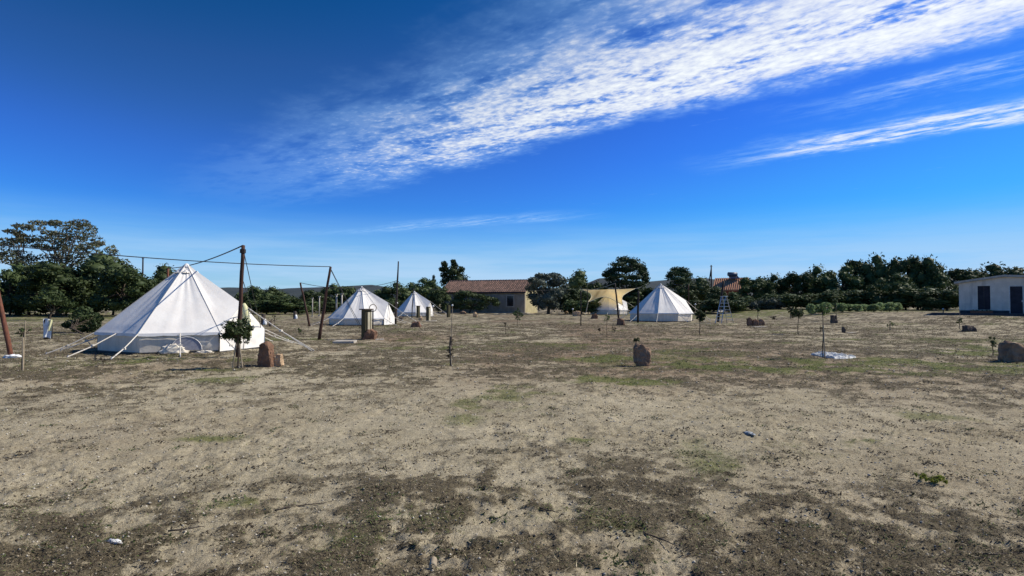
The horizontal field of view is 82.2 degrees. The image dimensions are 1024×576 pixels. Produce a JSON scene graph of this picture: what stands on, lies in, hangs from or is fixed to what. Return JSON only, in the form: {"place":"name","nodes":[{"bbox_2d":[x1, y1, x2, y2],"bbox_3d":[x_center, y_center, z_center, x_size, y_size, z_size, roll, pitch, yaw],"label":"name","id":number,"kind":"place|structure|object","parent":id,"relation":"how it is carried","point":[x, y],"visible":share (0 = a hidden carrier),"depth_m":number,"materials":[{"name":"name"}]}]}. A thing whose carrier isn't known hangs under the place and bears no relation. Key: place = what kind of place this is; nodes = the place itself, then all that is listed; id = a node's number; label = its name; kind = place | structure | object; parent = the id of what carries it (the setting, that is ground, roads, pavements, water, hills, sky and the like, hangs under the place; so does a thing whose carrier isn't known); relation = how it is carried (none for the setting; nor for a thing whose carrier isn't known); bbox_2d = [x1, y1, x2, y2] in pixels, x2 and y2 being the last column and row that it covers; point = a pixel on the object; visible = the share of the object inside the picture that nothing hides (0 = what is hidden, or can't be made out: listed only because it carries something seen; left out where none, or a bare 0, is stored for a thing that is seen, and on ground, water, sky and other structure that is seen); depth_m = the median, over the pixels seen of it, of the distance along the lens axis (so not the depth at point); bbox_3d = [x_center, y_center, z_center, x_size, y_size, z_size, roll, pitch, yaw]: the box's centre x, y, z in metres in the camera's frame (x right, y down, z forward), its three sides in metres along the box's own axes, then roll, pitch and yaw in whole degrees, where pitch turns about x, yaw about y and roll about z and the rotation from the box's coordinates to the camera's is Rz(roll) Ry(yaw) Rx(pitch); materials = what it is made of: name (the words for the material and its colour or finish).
{"place":"outdoors","nodes":[
{"label":"outdoors","id":0,"kind":"place"},
{"bbox_2d":[434,279,537,312],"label":"tiled house","id":1,"kind":"structure","parent":0,"point":[510,295],"depth_m":86.02,"materials":[{"name":"paint"}]},
{"bbox_2d":[506,295,514,306],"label":"window","id":2,"kind":"structure","parent":1,"relation":"in","point":[509,298],"depth_m":84.70,"materials":[{"name":"glass"}]},
{"bbox_2d":[0,303,1023,575],"bbox_3d":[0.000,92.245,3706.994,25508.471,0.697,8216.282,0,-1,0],"label":"ground","id":3,"kind":"structure","parent":0,"point":[126,475],"depth_m":6.36,"materials":[{"name":"soil"}]},
{"bbox_2d":[0,294,21,357],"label":"cable pole","id":4,"kind":"object","parent":3,"relation":"on","point":[6,335],"visible":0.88,"depth_m":16.38,"materials":[{"name":"red wood"}]},
{"bbox_2d":[0,263,30,315],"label":"tree","id":5,"kind":"object","parent":3,"relation":"on","point":[13,276],"visible":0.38,"depth_m":67.47,"materials":[{"name":"green plant"}]},
{"bbox_2d":[0,222,46,265],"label":"eucalyptus tree","id":6,"kind":"object","parent":3,"relation":"on","point":[16,240],"visible":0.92,"depth_m":75.54,"materials":[{"name":"green plant"}]},
{"bbox_2d":[14,321,32,369],"bbox_3d":[-11.134,1.338,13.348,0.254,1.181,0.263,0,-1,0],"label":"sapling","id":7,"kind":"object","parent":3,"relation":"on","point":[23,330],"visible":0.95,"depth_m":13.31,"materials":[{"name":"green plant"}]},
{"bbox_2d":[0,273,53,314],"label":"tree","id":8,"kind":"object","parent":3,"relation":"on","point":[42,310],"visible":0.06,"depth_m":71.39,"materials":[{"name":"green plant"}]},
{"bbox_2d":[43,318,52,338],"bbox_3d":[-19.247,1.702,24.312,0.350,0.890,0.175,1,-1,-20],"label":"draped board","id":9,"kind":"object","parent":3,"relation":"on","point":[47,328],"visible":0.99,"depth_m":24.32,"materials":[{"name":"white wood"}]},
{"bbox_2d":[4,260,98,315],"bbox_3d":[-51.284,0.138,65.862,8.904,6.476,7.969,0,-1,9],"label":"tree","id":10,"kind":"object","parent":3,"relation":"on","point":[40,273],"visible":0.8,"depth_m":64.09,"materials":[{"name":"green plant"}]},
{"bbox_2d":[28,289,78,318],"bbox_3d":[-40.717,1.533,51.981,3.425,2.873,3.377,0,-1,0],"label":"tree","id":11,"kind":"object","parent":3,"relation":"on","point":[44,297],"visible":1,"depth_m":51.77,"materials":[{"name":"green plant"}]},
{"bbox_2d":[21,219,105,313],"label":"eucalyptus tree","id":12,"kind":"object","parent":3,"relation":"on","point":[62,242],"visible":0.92,"depth_m":77.62,"materials":[{"name":"green plant"}]},
{"bbox_2d":[61,305,103,333],"bbox_3d":[-21.726,1.646,29.784,3.462,1.536,1.569,-1,-2,45],"label":"shrub","id":13,"kind":"object","parent":3,"relation":"on","point":[86,320],"visible":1,"depth_m":29.56,"materials":[{"name":"green plant"}]},
{"bbox_2d":[40,250,129,315],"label":"tree","id":14,"kind":"object","parent":3,"relation":"on","point":[95,262],"visible":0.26,"depth_m":67.74,"materials":[{"name":"green plant"}]},
{"bbox_2d":[104,244,133,314],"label":"eucalyptus tree","id":15,"kind":"object","parent":3,"relation":"on","point":[113,251],"visible":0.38,"depth_m":74.23,"materials":[{"name":"green plant"}]},
{"bbox_2d":[86,265,161,311],"bbox_3d":[-42.129,0.409,63.893,7.306,5.794,6.539,0,-1,-10],"label":"tree","id":16,"kind":"object","parent":3,"relation":"on","point":[118,291],"visible":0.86,"depth_m":62.40,"materials":[{"name":"green plant"}]},
{"bbox_2d":[152,262,174,282],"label":"tree","id":17,"kind":"object","parent":3,"relation":"on","point":[161,272],"visible":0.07,"depth_m":72.72,"materials":[{"name":"green plant"}]},
{"bbox_2d":[46,263,313,358],"bbox_3d":[-11.021,0.657,19.727,7.367,2.965,7.390,1,-2,-35],"label":"bell tent","id":18,"kind":"object","parent":3,"relation":"on","point":[186,308],"visible":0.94,"depth_m":18.20,"materials":[{"name":"fabric"}]},
{"bbox_2d":[172,336,201,349],"bbox_3d":[-9.832,1.670,17.708,0.864,0.413,0.023,1,-2,-25],"label":"arched window","id":19,"kind":"structure","parent":18,"relation":"in","point":[190,343],"depth_m":17.75,"materials":[{"name":"fabric"}]},
{"bbox_2d":[220,310,264,350],"bbox_3d":[-8.796,1.246,19.179,0.126,1.472,2.174,0,-1,12],"label":"door panel","id":20,"kind":"structure","parent":18,"relation":"in","point":[258,334],"depth_m":19.58,"materials":[{"name":"fabric"}]},
{"bbox_2d":[218,316,255,367],"bbox_3d":[-6.420,1.292,13.764,0.750,1.297,0.764,-1,-2,33],"label":"sapling","id":21,"kind":"object","parent":3,"relation":"on","point":[234,331],"visible":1,"depth_m":13.71,"materials":[{"name":"green plant"}]},
{"bbox_2d":[236,245,260,356],"bbox_3d":[-8.688,0.507,19.988,0.353,3.270,7.271,0,-1,-17],"label":"cable pole","id":22,"kind":"object","parent":3,"relation":"on","point":[243,260],"visible":0.74,"depth_m":16.57,"materials":[{"name":"brown wood"}]},
{"bbox_2d":[234,285,274,313],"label":"tree","id":23,"kind":"object","parent":3,"relation":"on","point":[258,294],"visible":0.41,"depth_m":80.63,"materials":[{"name":"green plant"}]},
{"bbox_2d":[244,299,280,313],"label":"shrub","id":24,"kind":"object","parent":3,"relation":"on","point":[261,306],"visible":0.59,"depth_m":76.17,"materials":[{"name":"green plant"}]},
{"bbox_2d":[257,341,274,367],"bbox_3d":[-5.893,1.629,14.107,0.452,0.713,0.370,0,-1,11],"label":"rock","id":25,"kind":"object","parent":3,"relation":"on","point":[265,355],"visible":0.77,"depth_m":13.98,"materials":[{"name":"stone"}]},
{"bbox_2d":[260,285,289,312],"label":"tree","id":26,"kind":"object","parent":3,"relation":"on","point":[271,290],"visible":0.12,"depth_m":87.61,"materials":[{"name":"green plant"}]},
{"bbox_2d":[274,354,283,366],"bbox_3d":[-5.641,1.779,14.159,0.256,0.390,0.216,0,-1,0],"label":"rock","id":27,"kind":"object","parent":3,"relation":"on","point":[278,360],"visible":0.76,"depth_m":14.10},
{"bbox_2d":[267,295,302,313],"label":"tree","id":28,"kind":"object","parent":3,"relation":"on","point":[272,306],"visible":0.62,"depth_m":75.11,"materials":[{"name":"green plant"}]},
{"bbox_2d":[274,301,318,313],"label":"shrub","id":29,"kind":"object","parent":3,"relation":"on","point":[291,308],"visible":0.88,"depth_m":74.54,"materials":[{"name":"green plant"}]},
{"bbox_2d":[299,289,330,311],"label":"tree","id":30,"kind":"object","parent":3,"relation":"on","point":[309,295],"visible":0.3,"depth_m":91.60,"materials":[{"name":"green plant"}]},
{"bbox_2d":[310,300,340,312],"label":"shrub","id":31,"kind":"object","parent":3,"relation":"on","point":[330,308],"visible":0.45,"depth_m":82.33,"materials":[{"name":"green plant"}]},
{"bbox_2d":[314,283,345,304],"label":"tree","id":32,"kind":"object","parent":3,"relation":"on","point":[332,291],"visible":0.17,"depth_m":94.65,"materials":[{"name":"green plant"}]},
{"bbox_2d":[318,267,361,339],"bbox_3d":[-8.309,0.788,28.829,2.049,3.154,9.102,0,-1,-16],"label":"cable pole","id":33,"kind":"object","parent":3,"relation":"on","point":[323,309],"visible":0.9,"depth_m":24.37,"materials":[{"name":"brown wood"}]},
{"bbox_2d":[0,244,330,266],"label":"cable","id":34,"kind":"object","parent":33,"relation":"attached to","point":[153,258],"visible":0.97,"depth_m":19.41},
{"bbox_2d":[333,286,357,303],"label":"tree","id":35,"kind":"object","parent":3,"relation":"on","point":[348,292],"visible":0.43,"depth_m":90.84,"materials":[{"name":"green plant"}]},
{"bbox_2d":[310,286,420,326],"bbox_3d":[-10.535,1.273,40.947,7.136,2.775,7.057,1,-2,-36],"label":"bell tent","id":36,"kind":"object","parent":3,"relation":"on","point":[357,300],"visible":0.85,"depth_m":39.87,"materials":[{"name":"fabric"}]},
{"bbox_2d":[384,304,394,324],"bbox_3d":[-8.489,1.752,40.462,0.194,1.523,1.632,0,-1,11],"label":"door panel","id":37,"kind":"structure","parent":36,"relation":"in","point":[389,315],"depth_m":40.41,"materials":[{"name":"fabric"}]},
{"bbox_2d":[359,309,373,338],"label":"timber column","id":38,"kind":"structure","parent":3,"relation":"on","point":[366,319],"depth_m":24.62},
{"bbox_2d":[362,329,376,339],"bbox_3d":[-5.930,1.982,24.518,0.598,0.543,0.486,0,-1,0],"label":"rock","id":39,"kind":"object","parent":3,"relation":"on","point":[370,334],"visible":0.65,"depth_m":24.35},
{"bbox_2d":[375,281,412,311],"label":"tree","id":40,"kind":"object","parent":3,"relation":"on","point":[385,292],"visible":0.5,"depth_m":86.87,"materials":[{"name":"green plant"}]},
{"bbox_2d":[384,299,404,311],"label":"shrub","id":41,"kind":"object","parent":3,"relation":"on","point":[391,302],"visible":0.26,"depth_m":78.32,"materials":[{"name":"green plant"}]},
{"bbox_2d":[394,261,398,323],"bbox_3d":[-8.205,0.388,41.655,0.340,4.573,0.206,0,-1,0],"label":"cable pole","id":42,"kind":"object","parent":3,"relation":"on","point":[395,312],"visible":0.91,"depth_m":41.59,"materials":[{"name":"brown wood"}]},
{"bbox_2d":[393,291,450,316],"bbox_3d":[-10.886,1.795,65.481,7.004,2.935,6.922,1,-2,-30],"label":"bell tent","id":43,"kind":"object","parent":3,"relation":"on","point":[422,302],"visible":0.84,"depth_m":64.36,"materials":[{"name":"fabric"}]},
{"bbox_2d":[406,277,437,299],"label":"tree","id":44,"kind":"object","parent":3,"relation":"on","point":[425,288],"visible":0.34,"depth_m":90.52,"materials":[{"name":"green plant"}]},
{"bbox_2d":[426,286,451,312],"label":"tree","id":45,"kind":"object","parent":3,"relation":"on","point":[440,296],"visible":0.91,"depth_m":83.37,"materials":[{"name":"green plant"}]},
{"bbox_2d":[446,314,454,365],"bbox_3d":[-1.508,1.300,14.320,0.213,1.306,0.226,1,-2,-37],"label":"sapling","id":46,"kind":"object","parent":3,"relation":"on","point":[450,349],"visible":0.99,"depth_m":14.32,"materials":[{"name":"green plant"}]},
{"bbox_2d":[438,259,469,287],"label":"cork tree","id":47,"kind":"object","parent":3,"relation":"on","point":[454,272],"visible":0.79,"depth_m":97.29,"materials":[{"name":"green plant"}]},
{"bbox_2d":[446,289,499,312],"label":"tree","id":48,"kind":"object","parent":3,"relation":"on","point":[459,299],"visible":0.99,"depth_m":81.90,"materials":[{"name":"green plant"}]},
{"bbox_2d":[0,359,1022,575],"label":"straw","id":49,"kind":"object","parent":3,"relation":"on","point":[509,485],"visible":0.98,"depth_m":4.64,"materials":[{"name":"plant"}]},
{"bbox_2d":[0,311,1023,575],"bbox_3d":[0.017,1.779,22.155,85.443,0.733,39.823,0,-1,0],"label":"dry weeds","id":50,"kind":"object","parent":3,"relation":"on","point":[482,549],"visible":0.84,"depth_m":4.92,"materials":[{"name":"plant"}]},
{"bbox_2d":[0,347,1023,575],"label":"pebbles","id":51,"kind":"object","parent":3,"relation":"on","point":[597,515],"visible":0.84,"depth_m":5.68,"materials":[{"name":"gravel"}]},
{"bbox_2d":[525,272,571,313],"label":"olive tree","id":52,"kind":"object","parent":3,"relation":"on","point":[550,295],"visible":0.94,"depth_m":77.29,"materials":[{"name":"green plant"}]},
{"bbox_2d":[557,286,583,313],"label":"tree","id":53,"kind":"object","parent":3,"relation":"on","point":[574,295],"visible":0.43,"depth_m":78.74,"materials":[{"name":"green plant"}]},
{"bbox_2d":[560,299,601,313],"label":"shrub","id":54,"kind":"object","parent":3,"relation":"on","point":[575,305],"visible":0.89,"depth_m":74.33,"materials":[{"name":"green plant"}]},
{"bbox_2d":[565,268,602,301],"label":"tree","id":55,"kind":"object","parent":3,"relation":"on","point":[578,280],"visible":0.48,"depth_m":95.11,"materials":[{"name":"green plant"}]},
{"bbox_2d":[582,297,633,314],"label":"bell tent","id":56,"kind":"object","parent":3,"relation":"on","point":[608,306],"visible":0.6,"depth_m":74.72,"materials":[{"name":"fabric"}]},
{"bbox_2d":[581,287,639,314],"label":"shade sail","id":57,"kind":"object","parent":3,"relation":"on","point":[607,293],"visible":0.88,"depth_m":76.37,"materials":[{"name":"brown fabric"}]},
{"bbox_2d":[601,256,650,295],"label":"umbrella pine","id":58,"kind":"object","parent":3,"relation":"on","point":[627,265],"visible":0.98,"depth_m":98.96,"materials":[{"name":"green plant"}]},
{"bbox_2d":[616,288,639,311],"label":"tree","id":59,"kind":"object","parent":3,"relation":"on","point":[629,298],"visible":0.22,"depth_m":98.22,"materials":[{"name":"green plant"}]},
{"bbox_2d":[628,285,653,310],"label":"tree","id":60,"kind":"object","parent":3,"relation":"on","point":[641,295],"visible":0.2,"depth_m":99.46,"materials":[{"name":"green plant"}]},
{"bbox_2d":[633,343,650,366],"bbox_3d":[3.175,1.667,14.336,0.468,0.635,0.373,0,-1,0],"label":"rock","id":61,"kind":"object","parent":3,"relation":"on","point":[641,354],"visible":0.93,"depth_m":14.21,"materials":[{"name":"stone"}]},
{"bbox_2d":[614,284,710,321],"bbox_3d":[12.461,1.246,49.232,7.915,3.235,7.749,-1,-2,33],"label":"bell tent","id":62,"kind":"object","parent":3,"relation":"on","point":[660,303],"visible":0.94,"depth_m":47.56,"materials":[{"name":"fabric"}]},
{"bbox_2d":[664,266,692,289],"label":"umbrella pine","id":63,"kind":"object","parent":3,"relation":"on","point":[683,274],"visible":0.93,"depth_m":98.88,"materials":[{"name":"green plant"}]},
{"bbox_2d":[672,282,700,301],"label":"tree","id":64,"kind":"object","parent":3,"relation":"on","point":[683,292],"visible":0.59,"depth_m":92.59,"materials":[{"name":"green plant"}]},
{"bbox_2d":[694,310,706,334],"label":"sapling","id":65,"kind":"object","parent":3,"relation":"on","point":[700,315],"visible":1,"depth_m":27.94,"materials":[{"name":"green plant"}]},
{"bbox_2d":[689,276,719,303],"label":"tree","id":66,"kind":"object","parent":3,"relation":"on","point":[703,285],"visible":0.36,"depth_m":93.91,"materials":[{"name":"green plant"}]},
{"bbox_2d":[687,298,723,312],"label":"shrub","id":67,"kind":"object","parent":3,"relation":"on","point":[709,305],"visible":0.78,"depth_m":74.76,"materials":[{"name":"green plant"}]},
{"bbox_2d":[705,287,727,311],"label":"tree","id":68,"kind":"object","parent":3,"relation":"on","point":[715,293],"visible":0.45,"depth_m":79.28,"materials":[{"name":"green plant"}]},
{"bbox_2d":[715,296,733,322],"bbox_3d":[15.823,1.627,43.756,1.320,2.045,0.670,1,-2,-28],"label":"stepladder","id":69,"kind":"object","parent":3,"relation":"on","point":[724,309],"visible":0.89,"depth_m":43.71,"materials":[{"name":"metal"}]},
{"bbox_2d":[714,299,748,311],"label":"shrub","id":70,"kind":"object","parent":3,"relation":"on","point":[736,305],"visible":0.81,"depth_m":72.73,"materials":[{"name":"green plant"}]},
{"bbox_2d":[722,291,753,300],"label":"tree","id":71,"kind":"object","parent":3,"relation":"on","point":[733,295],"visible":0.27,"depth_m":79.23,"materials":[{"name":"green plant"}]},
{"bbox_2d":[734,297,770,309],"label":"shrub","id":72,"kind":"object","parent":3,"relation":"on","point":[748,300],"visible":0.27,"depth_m":76.59,"materials":[{"name":"green plant"}]},
{"bbox_2d":[737,276,777,301],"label":"tree","id":73,"kind":"object","parent":3,"relation":"on","point":[749,285],"visible":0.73,"depth_m":83.05,"materials":[{"name":"green plant"}]},
{"bbox_2d":[748,297,785,309],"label":"shrub","id":74,"kind":"object","parent":3,"relation":"on","point":[773,303],"visible":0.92,"depth_m":75.43,"materials":[{"name":"green plant"}]},
{"bbox_2d":[761,272,792,308],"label":"tree","id":75,"kind":"object","parent":3,"relation":"on","point":[774,277],"visible":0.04,"depth_m":88.14,"materials":[{"name":"green plant"}]},
{"bbox_2d":[759,293,818,308],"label":"shrub","id":76,"kind":"object","parent":3,"relation":"on","point":[790,299],"visible":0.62,"depth_m":75.62,"materials":[{"name":"green plant"}]},
{"bbox_2d":[777,271,816,308],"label":"tree","id":77,"kind":"object","parent":3,"relation":"on","point":[800,282],"visible":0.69,"depth_m":83.17,"materials":[{"name":"green plant"}]},
{"bbox_2d":[790,309,803,333],"bbox_3d":[13.857,1.641,28.415,0.713,1.317,0.716,0,-1,0],"label":"sapling","id":78,"kind":"object","parent":3,"relation":"on","point":[795,313],"visible":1,"depth_m":28.41,"materials":[{"name":"green plant"}]},
{"bbox_2d":[800,263,837,308],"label":"tree","id":79,"kind":"object","parent":3,"relation":"on","point":[815,270],"visible":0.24,"depth_m":85.10,"materials":[{"name":"green plant"}]},
{"bbox_2d":[817,303,827,358],"bbox_3d":[8.605,1.203,16.265,0.311,1.594,0.213,0,-1,0],"label":"sapling","id":80,"kind":"object","parent":3,"relation":"on","point":[821,310],"visible":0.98,"depth_m":16.25,"materials":[{"name":"green plant"}]},
{"bbox_2d":[795,291,853,307],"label":"shrub","id":81,"kind":"object","parent":3,"relation":"on","point":[826,297],"visible":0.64,"depth_m":73.68,"materials":[{"name":"green plant"}]},
{"bbox_2d":[811,351,855,358],"bbox_3d":[9.151,1.890,16.710,0.774,0.116,1.500,0,-1,0],"label":"white sheet","id":82,"kind":"object","parent":3,"relation":"on","point":[833,355],"visible":0.95,"depth_m":16.33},
{"bbox_2d":[816,265,867,291],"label":"tree","id":83,"kind":"object","parent":3,"relation":"on","point":[849,281],"visible":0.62,"depth_m":80.92,"materials":[{"name":"green plant"}]},
{"bbox_2d":[821,289,884,304],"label":"shrub","id":84,"kind":"object","parent":3,"relation":"on","point":[856,295],"visible":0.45,"depth_m":73.26,"materials":[{"name":"green plant"}]},
{"bbox_2d":[842,258,865,290],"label":"tree","id":85,"kind":"object","parent":3,"relation":"on","point":[855,265],"visible":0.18,"depth_m":83.39,"materials":[{"name":"green plant"}]},
{"bbox_2d":[858,251,890,291],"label":"tree","id":86,"kind":"object","parent":3,"relation":"on","point":[875,269],"visible":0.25,"depth_m":80.99,"materials":[{"name":"green plant"}]},
{"bbox_2d":[865,272,917,309],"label":"tree","id":87,"kind":"object","parent":3,"relation":"on","point":[883,285],"visible":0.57,"depth_m":71.26,"materials":[{"name":"green plant"}]},
{"bbox_2d":[881,254,926,308],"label":"tree","id":88,"kind":"object","parent":3,"relation":"on","point":[908,265],"visible":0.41,"depth_m":77.11,"materials":[{"name":"green plant"}]},
{"bbox_2d":[885,286,947,309],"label":"shrub","id":89,"kind":"object","parent":3,"relation":"on","point":[907,299],"visible":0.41,"depth_m":68.46,"materials":[{"name":"green plant"}]},
{"bbox_2d":[907,254,946,309],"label":"tree","id":90,"kind":"object","parent":3,"relation":"on","point":[931,268],"visible":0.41,"depth_m":74.89,"materials":[{"name":"green plant"}]},
{"bbox_2d":[914,472,947,483],"bbox_3d":[3.600,1.654,5.033,0.225,0.140,0.249,-1,-2,23],"label":"weed","id":91,"kind":"object","parent":3,"relation":"on","point":[937,478],"visible":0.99,"depth_m":5.00,"materials":[{"name":"green plant"}]},
{"bbox_2d":[914,289,958,310],"bbox_3d":[48.988,1.377,65.942,6.788,2.503,6.311,1,-2,-38],"label":"shrub","id":92,"kind":"object","parent":3,"relation":"on","point":[953,295],"visible":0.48,"depth_m":64.32,"materials":[{"name":"green plant"}]},
{"bbox_2d":[915,290,958,310],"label":"bush","id":93,"kind":"object","parent":3,"relation":"on","point":[925,294],"visible":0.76,"depth_m":66.06,"materials":[{"name":"green plant"}]},
{"bbox_2d":[919,271,961,309],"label":"tree","id":94,"kind":"object","parent":3,"relation":"on","point":[942,282],"visible":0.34,"depth_m":73.30,"materials":[{"name":"green plant"}]},
{"bbox_2d":[945,267,989,282],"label":"tree","id":95,"kind":"object","parent":3,"relation":"on","point":[968,273],"visible":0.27,"depth_m":79.39,"materials":[{"name":"green plant"}]},
{"bbox_2d":[930,313,1023,315],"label":"platform","id":96,"kind":"structure","parent":3,"relation":"on","point":[1012,314],"depth_m":43.04,"materials":[{"name":"concrete"}]},
{"bbox_2d":[954,275,1023,312],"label":"whitewashed hut","id":97,"kind":"object","parent":3,"relation":"on","point":[1000,294],"visible":0.73,"depth_m":44.17,"materials":[{"name":"paint"}]},
{"bbox_2d":[978,286,991,310],"bbox_3d":[35.859,0.774,44.571,0.900,1.860,0.290,-1,-2,39],"label":"door","id":98,"kind":"structure","parent":97,"relation":"in","point":[983,291],"depth_m":44.64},
{"bbox_2d":[1009,285,1023,312],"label":"door","id":99,"kind":"structure","parent":97,"relation":"in","point":[1016,297],"depth_m":43.45,"materials":[{"name":"wood"}]},
{"bbox_2d":[975,261,1008,275],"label":"tree","id":100,"kind":"object","parent":3,"relation":"on","point":[993,269],"visible":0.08,"depth_m":83.10,"materials":[{"name":"green plant"}]},
{"bbox_2d":[997,340,1023,361],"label":"rock","id":101,"kind":"object","parent":3,"relation":"on","point":[1009,351],"visible":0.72,"depth_m":15.11,"materials":[{"name":"stone"}]},
{"bbox_2d":[1002,266,1023,274],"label":"tree","id":102,"kind":"object","parent":3,"relation":"on","point":[1016,270],"visible":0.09,"depth_m":79.55,"materials":[{"name":"green plant"}]},
{"bbox_2d":[0,0,1023,288],"label":"sky","id":103,"kind":"structure","parent":0,"point":[499,139],"materials":[{"name":"blue"}]},
{"bbox_2d":[221,278,958,300],"bbox_3d":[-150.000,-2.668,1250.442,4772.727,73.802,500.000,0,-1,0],"label":"hills","id":104,"kind":"structure","parent":0,"point":[234,291],"depth_m":1336.53,"materials":[{"name":"plant"}]},
{"bbox_2d":[713,277,748,296],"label":"orange roof house","id":105,"kind":"structure","parent":0,"point":[730,285],"depth_m":116.51,"materials":[{"name":"tile"}]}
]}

